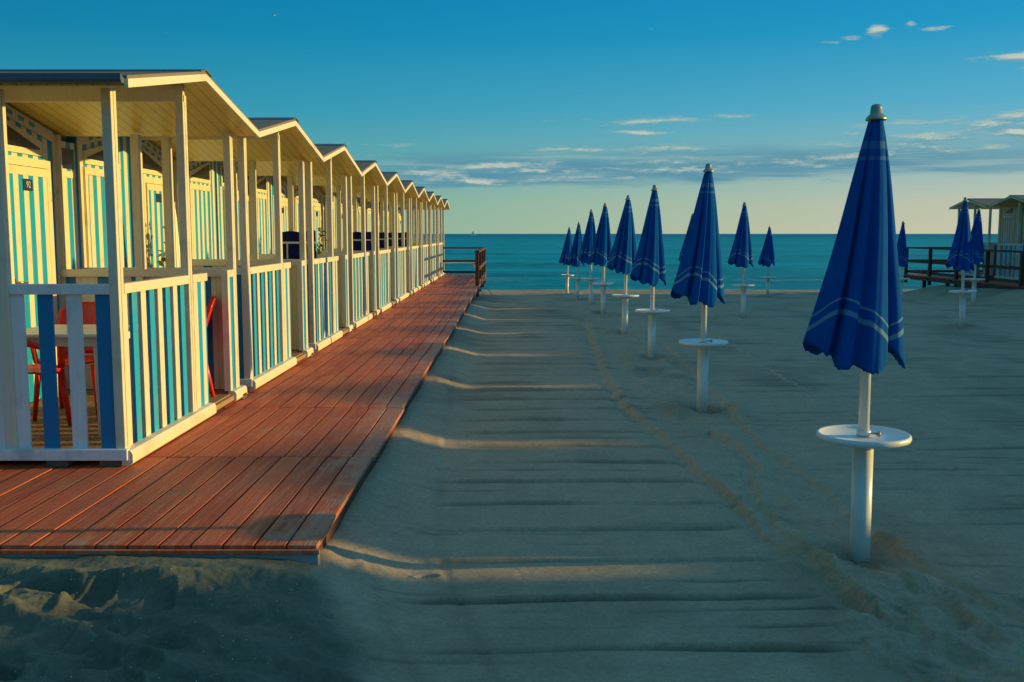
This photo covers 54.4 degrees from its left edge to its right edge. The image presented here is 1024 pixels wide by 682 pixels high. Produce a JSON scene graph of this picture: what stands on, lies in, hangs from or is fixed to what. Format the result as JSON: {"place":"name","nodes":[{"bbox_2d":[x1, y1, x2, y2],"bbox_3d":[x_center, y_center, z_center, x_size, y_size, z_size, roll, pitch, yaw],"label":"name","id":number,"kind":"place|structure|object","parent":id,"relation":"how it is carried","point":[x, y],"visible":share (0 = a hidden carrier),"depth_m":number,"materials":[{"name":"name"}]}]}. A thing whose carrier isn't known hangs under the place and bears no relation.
{"place":"outdoors","nodes":[
{"label":"outdoors","id":0,"kind":"place"},
{"bbox_2d":[165,202,180,266],"bbox_3d":[-3.525,-0.579,10.368,0.400,1.720,0.400,3,8,0],"label":"folded parasol","id":1,"kind":"object","parent":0,"point":[177,245],"visible":0.16,"depth_m":10.28,"materials":[{"name":"white fabric"}]},
{"bbox_2d":[0,286,1023,681],"bbox_3d":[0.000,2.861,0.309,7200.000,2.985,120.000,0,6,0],"label":"sand","id":2,"kind":"structure","parent":0,"point":[560,486],"depth_m":5.51,"materials":[{"name":"beige sand"}]},
{"bbox_2d":[0,275,485,565],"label":"boardwalk","id":3,"kind":"structure","parent":2,"relation":"on","point":[276,467],"depth_m":6.25,"materials":[{"name":"red paint"}]},
{"bbox_2d":[0,69,258,466],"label":"beach hut","id":4,"kind":"object","parent":3,"relation":"on","point":[45,278],"visible":0.97,"depth_m":7.43,"materials":[{"name":"beige wood"}]},
{"bbox_2d":[8,155,58,401],"bbox_3d":[-3.963,-0.506,8.274,0.093,2.010,0.870,0,6,0],"label":"door","id":5,"kind":"structure","parent":4,"relation":"in","point":[30,187],"depth_m":8.25,"materials":[{"name":"beige paint"}]},
{"bbox_2d":[27,340,71,425],"bbox_3d":[-3.463,0.228,6.935,0.623,0.855,0.572,-1,6,-12],"label":"plastic chair","id":6,"kind":"object","parent":4,"relation":"on","point":[34,369],"visible":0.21,"depth_m":7.18,"materials":[{"name":"red plastic"}]},
{"bbox_2d":[30,302,97,420],"bbox_3d":[-3.363,0.143,7.724,0.572,0.855,0.623,0,6,-4],"label":"plastic chair","id":7,"kind":"object","parent":4,"relation":"on","point":[89,313],"visible":0.2,"depth_m":7.82,"materials":[{"name":"red plastic"}]},
{"bbox_2d":[26,325,138,437],"bbox_3d":[-3.120,0.273,7.120,0.720,0.721,0.720,0,6,0],"label":"plastic table","id":8,"kind":"object","parent":4,"relation":"on","point":[61,336],"visible":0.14,"depth_m":6.80,"materials":[{"name":"plastic"}]},
{"bbox_2d":[147,296,215,396],"bbox_3d":[-2.878,0.043,8.650,0.623,0.855,0.572,-2,7,-20],"label":"plastic chair","id":9,"kind":"object","parent":4,"relation":"on","point":[210,306],"visible":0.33,"depth_m":8.54,"materials":[{"name":"red plastic"}]},
{"bbox_2d":[61,117,323,390],"bbox_3d":[-4.225,-1.018,10.742,3.970,2.680,3.562,0,6,0],"label":"beach hut","id":10,"kind":"object","parent":3,"relation":"on","point":[272,310],"visible":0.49,"depth_m":10.38,"materials":[{"name":"beige paint"}]},
{"bbox_2d":[143,176,164,266],"bbox_3d":[-3.963,-0.833,11.306,0.093,2.010,0.870,0,6,0],"label":"door","id":11,"kind":"structure","parent":10,"relation":"in","point":[153,193],"depth_m":11.04,"materials":[{"name":"beige paint"}]},
{"bbox_2d":[156,221,179,266],"bbox_3d":[-3.701,-0.590,10.950,0.369,1.613,0.330,0,6,0],"label":"potted plant","id":12,"kind":"object","parent":10,"relation":"on","point":[161,262],"visible":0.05,"depth_m":10.83,"materials":[{"name":"green plant"}]},
{"bbox_2d":[188,144,361,351],"bbox_3d":[-4.225,-1.346,13.774,3.970,2.680,3.562,0,6,0],"label":"beach hut","id":13,"kind":"object","parent":3,"relation":"on","point":[328,294],"visible":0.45,"depth_m":13.37,"materials":[{"name":"beige paint"}]},
{"bbox_2d":[223,189,240,258],"bbox_3d":[-3.991,-1.160,14.338,0.037,2.010,0.870,0,6,0],"label":"door","id":14,"kind":"structure","parent":13,"relation":"in","point":[223,189],"depth_m":13.88,"materials":[{"name":"beige paint"}]},
{"bbox_2d":[282,231,315,258],"bbox_3d":[-3.221,-1.270,14.837,0.602,0.740,0.058,0,6,0],"label":"cloth screen","id":15,"kind":"object","parent":13,"relation":"attached to","point":[291,244],"visible":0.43,"depth_m":14.81,"materials":[{"name":"blue"}]},
{"bbox_2d":[247,160,386,328],"bbox_3d":[-4.225,-1.673,16.806,3.970,2.680,3.562,0,6,0],"label":"beach hut","id":16,"kind":"object","parent":3,"relation":"on","point":[363,309],"visible":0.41,"depth_m":16.56,"materials":[{"name":"beige paint"}]},
{"bbox_2d":[281,198,287,231],"bbox_3d":[-3.988,-1.488,17.371,0.043,2.010,0.870,0,6,0],"label":"door","id":17,"kind":"structure","parent":16,"relation":"in","point":[284,201],"depth_m":17.40,"materials":[{"name":"beige paint"}]},
{"bbox_2d":[313,227,326,253],"bbox_3d":[-3.113,-1.063,15.878,0.384,1.496,0.330,0,6,0],"label":"potted plant","id":18,"kind":"object","parent":16,"relation":"on","point":[321,245],"visible":0.17,"depth_m":15.83,"materials":[{"name":"green plant"}]},
{"bbox_2d":[293,172,404,312],"bbox_3d":[-4.225,-2.000,19.839,3.970,2.680,3.562,0,6,0],"label":"beach hut","id":19,"kind":"object","parent":3,"relation":"on","point":[386,298],"visible":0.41,"depth_m":19.74,"materials":[{"name":"beige paint"}]},
{"bbox_2d":[313,203,320,250],"bbox_3d":[-3.988,-1.815,20.403,0.043,2.010,0.870,0,6,0],"label":"door","id":20,"kind":"structure","parent":19,"relation":"in","point":[316,206],"depth_m":20.35,"materials":[{"name":"beige paint"}]},
{"bbox_2d":[353,232,371,250],"bbox_3d":[-3.186,-1.924,20.902,0.472,0.740,0.058,0,6,0],"label":"cloth screen","id":21,"kind":"object","parent":19,"relation":"attached to","point":[356,241],"visible":0.43,"depth_m":20.88,"materials":[{"name":"blue"}]},
{"bbox_2d":[323,180,418,301],"bbox_3d":[-4.225,-2.328,22.871,3.970,2.680,3.562,0,6,0],"label":"beach hut","id":22,"kind":"object","parent":3,"relation":"on","point":[403,280],"visible":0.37,"depth_m":22.65,"materials":[{"name":"beige paint"}]},
{"bbox_2d":[341,207,342,247],"bbox_3d":[-3.991,-2.142,23.435,0.037,2.010,0.870,0,6,0],"label":"door","id":23,"kind":"structure","parent":22,"relation":"in","point":[341,207],"depth_m":23.36,"materials":[{"name":"beige paint"}]},
{"bbox_2d":[379,232,384,247],"bbox_3d":[-3.186,-2.251,23.935,0.332,0.740,0.058,0,6,0],"label":"cloth screen","id":24,"kind":"object","parent":22,"relation":"attached to","point":[381,241],"visible":0.3,"depth_m":23.91,"materials":[{"name":"blue"}]},
{"bbox_2d":[352,186,428,292],"bbox_3d":[-4.225,-2.655,25.904,3.970,2.680,3.562,0,6,0],"label":"beach hut","id":25,"kind":"object","parent":3,"relation":"on","point":[416,266],"visible":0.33,"depth_m":25.80,"materials":[{"name":"beige paint"}]},
{"bbox_2d":[358,210,360,231],"bbox_3d":[-3.991,-2.469,26.468,0.037,2.010,0.870,0,6,0],"label":"door","id":26,"kind":"structure","parent":25,"relation":"in","point":[359,214],"depth_m":26.02,"materials":[{"name":"beige paint"}]},
{"bbox_2d":[388,232,406,245],"bbox_3d":[-3.126,-2.579,26.967,0.552,0.740,0.058,0,6,0],"label":"cloth screen","id":27,"kind":"object","parent":25,"relation":"attached to","point":[390,239],"visible":0.45,"depth_m":26.95,"materials":[{"name":"blue"}]},
{"bbox_2d":[366,191,437,286],"bbox_3d":[-4.225,-2.982,28.936,3.970,2.680,3.562,0,6,0],"label":"beach hut","id":28,"kind":"object","parent":3,"relation":"on","point":[426,265],"visible":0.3,"depth_m":28.71,"materials":[{"name":"beige paint"}]},
{"bbox_2d":[383,195,443,280],"bbox_3d":[-4.225,-3.309,31.968,3.970,2.680,3.562,0,6,0],"label":"beach hut","id":29,"kind":"object","parent":3,"relation":"on","point":[434,262],"visible":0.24,"depth_m":31.98,"materials":[{"name":"beige paint"}]},
{"bbox_2d":[398,199,449,276],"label":"beach hut","id":30,"kind":"object","parent":3,"relation":"on","point":[441,250],"visible":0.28,"depth_m":34.86,"materials":[{"name":"beige paint"}]},
{"bbox_2d":[398,216,400,232],"bbox_3d":[-3.988,-3.451,35.565,0.043,2.010,0.870,0,6,0],"label":"door","id":31,"kind":"structure","parent":30,"relation":"in","point":[399,217],"depth_m":35.15,"materials":[{"name":"beige paint"}]},
{"bbox_2d":[440,262,474,267],"bbox_3d":[-2.375,-2.479,34.533,2.637,0.502,0.415,0,6,0],"label":"bench","id":32,"kind":"object","parent":3,"relation":"on","point":[460,262],"visible":0.2,"depth_m":34.31,"materials":[{"name":"white plastic"}]},
{"bbox_2d":[442,247,485,296],"bbox_3d":[-3.834,-2.313,31.973,5.832,1.298,7.572,0,6,0],"label":"wooden railing","id":33,"kind":"object","parent":3,"relation":"on","point":[480,263],"visible":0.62,"depth_m":33.11,"materials":[{"name":"brown wood"}]},
{"bbox_2d":[479,287,513,301],"bbox_3d":[-0.407,-1.276,27.706,0.115,0.382,1.476,-5,8,-41],"label":"rope","id":34,"kind":"object","parent":2,"relation":"on","point":[494,301],"visible":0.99,"depth_m":27.85,"materials":[{"name":"beige"}]},
{"bbox_2d":[483,283,521,298],"bbox_3d":[-0.282,-1.547,30.818,1.311,0.512,0.150,3,7,23],"label":"rope","id":35,"kind":"object","parent":2,"relation":"on","point":[501,298],"visible":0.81,"depth_m":30.93,"materials":[{"name":"beige"}]},
{"bbox_2d":[559,227,573,293],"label":"beach umbrella","id":36,"kind":"object","parent":2,"relation":"on","point":[565,253],"visible":0.9,"depth_m":34.84,"materials":[{"name":"blue fabric"}]},
{"bbox_2d":[568,222,584,299],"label":"beach umbrella","id":37,"kind":"object","parent":2,"relation":"on","point":[573,259],"visible":0.84,"depth_m":29.90,"materials":[{"name":"blue fabric"}]},
{"bbox_2d":[578,209,599,304],"bbox_3d":[1.891,-1.983,24.405,0.555,2.469,0.470,1,5,14],"label":"beach umbrella","id":38,"kind":"object","parent":2,"relation":"on","point":[587,243],"visible":0.82,"depth_m":24.28,"materials":[{"name":"blue fabric"}]},
{"bbox_2d":[589,203,614,313],"bbox_3d":[1.925,-1.666,20.984,0.488,2.470,0.470,-3,7,-28],"label":"beach umbrella","id":39,"kind":"object","parent":2,"relation":"on","point":[601,250],"visible":0.95,"depth_m":20.87,"materials":[{"name":"blue fabric"}]},
{"bbox_2d":[606,195,638,333],"bbox_3d":[1.916,-1.225,16.869,0.498,2.470,0.470,-4,7,-34],"label":"beach umbrella","id":40,"kind":"object","parent":2,"relation":"on","point":[622,256],"visible":0.97,"depth_m":16.76,"materials":[{"name":"blue fabric"}]},
{"bbox_2d":[630,185,669,359],"bbox_3d":[1.892,-0.862,13.440,0.486,2.470,0.474,-5,8,-38],"label":"beach umbrella","id":41,"kind":"object","parent":2,"relation":"on","point":[648,267],"visible":0.99,"depth_m":13.33,"materials":[{"name":"blue fabric"}]},
{"bbox_2d":[678,213,692,303],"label":"beach umbrella","id":42,"kind":"object","parent":2,"relation":"on","point":[682,250],"visible":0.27,"depth_m":25.83,"materials":[{"name":"blue fabric"}]},
{"bbox_2d":[671,163,727,413],"bbox_3d":[1.819,-0.439,9.468,0.503,2.470,0.470,-6,8,-42],"label":"beach umbrella","id":43,"kind":"object","parent":2,"relation":"on","point":[699,276],"visible":1,"depth_m":9.34,"materials":[{"name":"blue fabric"}]},
{"bbox_2d":[728,202,754,317],"bbox_3d":[4.740,-1.599,20.386,0.516,2.470,0.470,-5,8,-38],"label":"beach umbrella","id":44,"kind":"object","parent":2,"relation":"on","point":[741,254],"visible":1,"depth_m":20.28,"materials":[{"name":"blue fabric"}]},
{"bbox_2d":[758,226,774,296],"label":"beach umbrella","id":45,"kind":"object","parent":2,"relation":"on","point":[766,259],"visible":1,"depth_m":32.78,"materials":[{"name":"blue fabric"}]},
{"bbox_2d":[802,104,911,561],"bbox_3d":[1.815,0.041,5.116,0.498,2.470,0.470,-4,7,-35],"label":"beach umbrella","id":46,"kind":"object","parent":2,"relation":"on","point":[856,319],"visible":1,"depth_m":5.00,"materials":[{"name":"blue fabric"}]},
{"bbox_2d":[897,221,909,300],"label":"beach umbrella","id":47,"kind":"object","parent":2,"relation":"on","point":[902,253],"visible":0.86,"depth_m":29.10,"materials":[{"name":"blue fabric"}]},
{"bbox_2d":[946,197,976,326],"bbox_3d":[8.144,-1.349,17.961,0.498,2.470,0.476,-5,8,-41],"label":"beach umbrella","id":48,"kind":"object","parent":2,"relation":"on","point":[960,257],"visible":1,"depth_m":17.85,"materials":[{"name":"blue fabric"}]},
{"bbox_2d":[903,274,1023,288],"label":"boardwalk","id":49,"kind":"structure","parent":2,"relation":"on","point":[947,280],"depth_m":32.38,"materials":[{"name":"red paint"}]},
{"bbox_2d":[904,247,1023,288],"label":"wooden railing","id":50,"kind":"object","parent":49,"relation":"on","point":[930,261],"visible":0.52,"depth_m":32.26,"materials":[{"name":"brown wood"}]},
{"bbox_2d":[949,198,1023,276],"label":"beach hut","id":51,"kind":"object","parent":49,"relation":"on","point":[1009,225],"visible":0.36,"depth_m":33.98,"materials":[{"name":"beige paint"}]},
{"bbox_2d":[1022,215,1023,242],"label":"door","id":52,"kind":"structure","parent":51,"relation":"in","point":[1023,215],"depth_m":33.66,"materials":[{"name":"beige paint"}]},
{"bbox_2d":[989,195,1023,279],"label":"beach hut","id":53,"kind":"object","parent":49,"relation":"on","point":[1013,201],"visible":0.9,"depth_m":31.80,"materials":[{"name":"beige paint"}]},
{"bbox_2d":[965,208,984,305],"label":"beach umbrella","id":54,"kind":"object","parent":2,"relation":"on","point":[977,242],"visible":0.84,"depth_m":23.72,"materials":[{"name":"blue fabric"}]},
{"bbox_2d":[0,0,1023,233],"label":"sky","id":55,"kind":"structure","parent":0,"point":[526,116],"materials":[{"name":"blue"}]},
{"bbox_2d":[414,234,997,289],"bbox_3d":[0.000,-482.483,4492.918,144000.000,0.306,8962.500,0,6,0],"label":"sea","id":56,"kind":"structure","parent":0,"point":[522,261],"depth_m":88.94,"materials":[{"name":"liquid"}]}
]}

